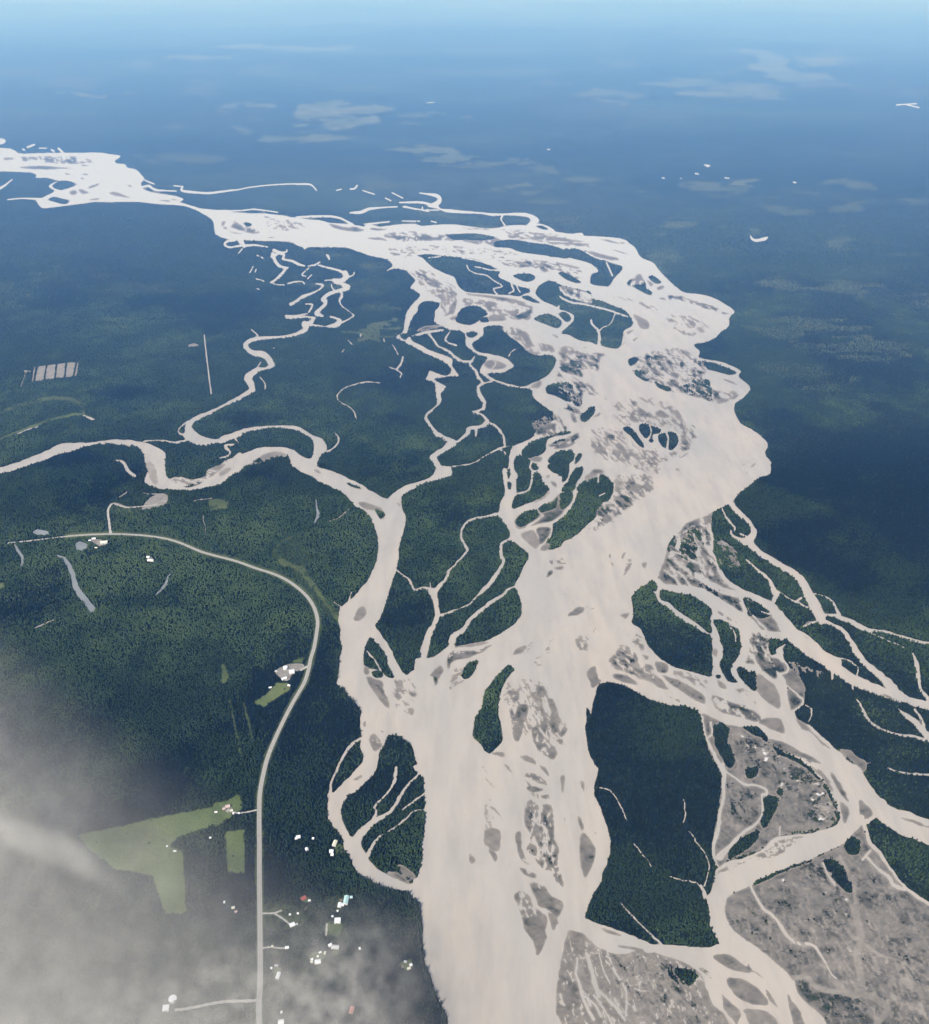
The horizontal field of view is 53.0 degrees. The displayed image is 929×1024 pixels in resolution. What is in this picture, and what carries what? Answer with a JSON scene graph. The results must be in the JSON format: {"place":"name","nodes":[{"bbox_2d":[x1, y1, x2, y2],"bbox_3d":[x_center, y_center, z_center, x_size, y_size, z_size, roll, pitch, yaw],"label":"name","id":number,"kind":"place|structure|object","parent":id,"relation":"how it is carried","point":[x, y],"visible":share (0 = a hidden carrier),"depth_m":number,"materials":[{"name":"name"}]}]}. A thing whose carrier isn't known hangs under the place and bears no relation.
{"place":"outdoors","nodes":[
{"label":"outdoors","id":0,"kind":"place"},
{"bbox_2d":[7,536,66,543],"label":"side road","id":1,"kind":"structure","parent":0,"point":[37,539],"depth_m":3161.72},
{"bbox_2d":[107,503,112,532],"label":"side road","id":2,"kind":"structure","parent":0,"point":[109,523],"depth_m":3274.05,"materials":[{"name":"beige gravel"}]},
{"bbox_2d":[113,503,155,507],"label":"side road","id":3,"kind":"structure","parent":0,"point":[134,506],"depth_m":3351.44,"materials":[{"name":"beige gravel"}]},
{"bbox_2d":[14,499,319,611],"bbox_3d":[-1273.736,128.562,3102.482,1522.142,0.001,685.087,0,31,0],"label":"pond water","id":4,"kind":"structure","parent":0,"point":[81,546],"depth_m":3006.80,"materials":[{"name":"grey liquid"}]},
{"bbox_2d":[67,533,318,1023],"bbox_3d":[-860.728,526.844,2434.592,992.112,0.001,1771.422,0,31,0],"label":"road","id":5,"kind":"structure","parent":0,"point":[259,855],"depth_m":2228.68,"materials":[{"name":"grey asphalt"}]},
{"bbox_2d":[75,534,317,994],"bbox_3d":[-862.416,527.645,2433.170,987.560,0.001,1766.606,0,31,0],"label":"road markings","id":6,"kind":"object","parent":5,"relation":"on","point":[276,735],"visible":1,"depth_m":2437.94,"materials":[{"name":"yellow paint"}]},
{"bbox_2d":[204,335,211,393],"bbox_3d":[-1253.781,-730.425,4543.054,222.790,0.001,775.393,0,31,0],"label":"airstrip","id":7,"kind":"structure","parent":0,"point":[207,365],"depth_m":4512.45,"materials":[{"name":"grey gravel"}]},
{"bbox_2d":[175,999,255,1011],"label":"side road","id":8,"kind":"structure","parent":0,"point":[216,1002],"depth_m":1762.17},
{"bbox_2d":[227,809,256,813],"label":"side road","id":9,"kind":"structure","parent":0,"point":[242,812],"depth_m":2155.85,"materials":[{"name":"beige gravel"}]},
{"bbox_2d":[262,910,281,913],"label":"side road","id":10,"kind":"structure","parent":0,"point":[272,912],"depth_m":1928.08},
{"bbox_2d":[263,946,284,948],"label":"side road","id":11,"kind":"structure","parent":0,"point":[274,947],"depth_m":1859.98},
{"bbox_2d":[274,913,288,923],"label":"side road","id":12,"kind":"structure","parent":0,"point":[281,917],"depth_m":1918.04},
{"bbox_2d":[0,0,928,1023],"bbox_3d":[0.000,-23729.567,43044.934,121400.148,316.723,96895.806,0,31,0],"label":"ground","id":13,"kind":"structure","parent":0,"point":[540,120],"depth_m":7037.63,"materials":[{"name":"green plant"}]},
{"bbox_2d":[162,1004,168,1011],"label":"warehouse","id":14,"kind":"structure","parent":13,"relation":"on","point":[165,1008],"depth_m":1746.74,"materials":[{"name":"white"}]},
{"bbox_2d":[168,994,176,1003],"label":"storage tank","id":15,"kind":"object","parent":13,"relation":"on","point":[172,998],"visible":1,"depth_m":1762.02,"materials":[{"name":"metal"}]},
{"bbox_2d":[315,959,320,964],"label":"house","id":16,"kind":"structure","parent":13,"relation":"on","point":[317,961],"depth_m":1828.77,"materials":[{"name":"white"}]},
{"bbox_2d":[331,945,338,949],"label":"warehouse","id":17,"kind":"structure","parent":13,"relation":"on","point":[334,947],"depth_m":1855.23,"materials":[{"name":"grey metal"}]},
{"bbox_2d":[334,917,340,923],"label":"warehouse","id":18,"kind":"structure","parent":13,"relation":"on","point":[337,920],"depth_m":1906.77,"materials":[{"name":"white metal"}]},
{"bbox_2d":[343,895,348,904],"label":"warehouse","id":19,"kind":"structure","parent":13,"relation":"on","point":[346,899],"depth_m":1946.73,"materials":[{"name":"teal metal"}]},
{"bbox_2d":[349,1006,353,1013],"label":"barn","id":20,"kind":"structure","parent":13,"relation":"on","point":[351,1009],"depth_m":1744.66,"materials":[{"name":"red"}]},
{"bbox_2d":[21,343,870,909],"bbox_3d":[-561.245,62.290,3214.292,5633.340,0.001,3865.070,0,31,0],"label":"dirt clearing","id":21,"kind":"structure","parent":13,"relation":"on","point":[157,499],"depth_m":3407.70,"materials":[{"name":"beige soil"}]},
{"bbox_2d":[0,207,928,1023],"bbox_3d":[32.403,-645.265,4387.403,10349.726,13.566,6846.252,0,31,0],"label":"forest","id":22,"kind":"object","parent":13,"relation":"on","point":[154,351],"visible":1,"depth_m":3030.01,"materials":[{"name":"green plant"}]},
{"bbox_2d":[0,138,928,1023],"bbox_3d":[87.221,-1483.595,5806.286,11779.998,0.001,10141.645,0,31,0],"label":"sandbar","id":23,"kind":"structure","parent":13,"relation":"on","point":[882,980],"depth_m":2104.35,"materials":[{"name":"grey sand"}]},
{"bbox_2d":[0,102,928,1023],"bbox_3d":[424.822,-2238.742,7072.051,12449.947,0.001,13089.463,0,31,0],"label":"river water","id":24,"kind":"structure","parent":0,"point":[484,964],"depth_m":2690.74,"materials":[{"name":"beige liquid"}]},
{"bbox_2d":[0,0,928,84],"bbox_3d":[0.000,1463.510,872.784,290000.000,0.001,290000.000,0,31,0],"label":"sky","id":25,"kind":"structure","parent":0,"point":[238,23],"depth_m":28890.35,"materials":[{"name":"blue"}]}
]}

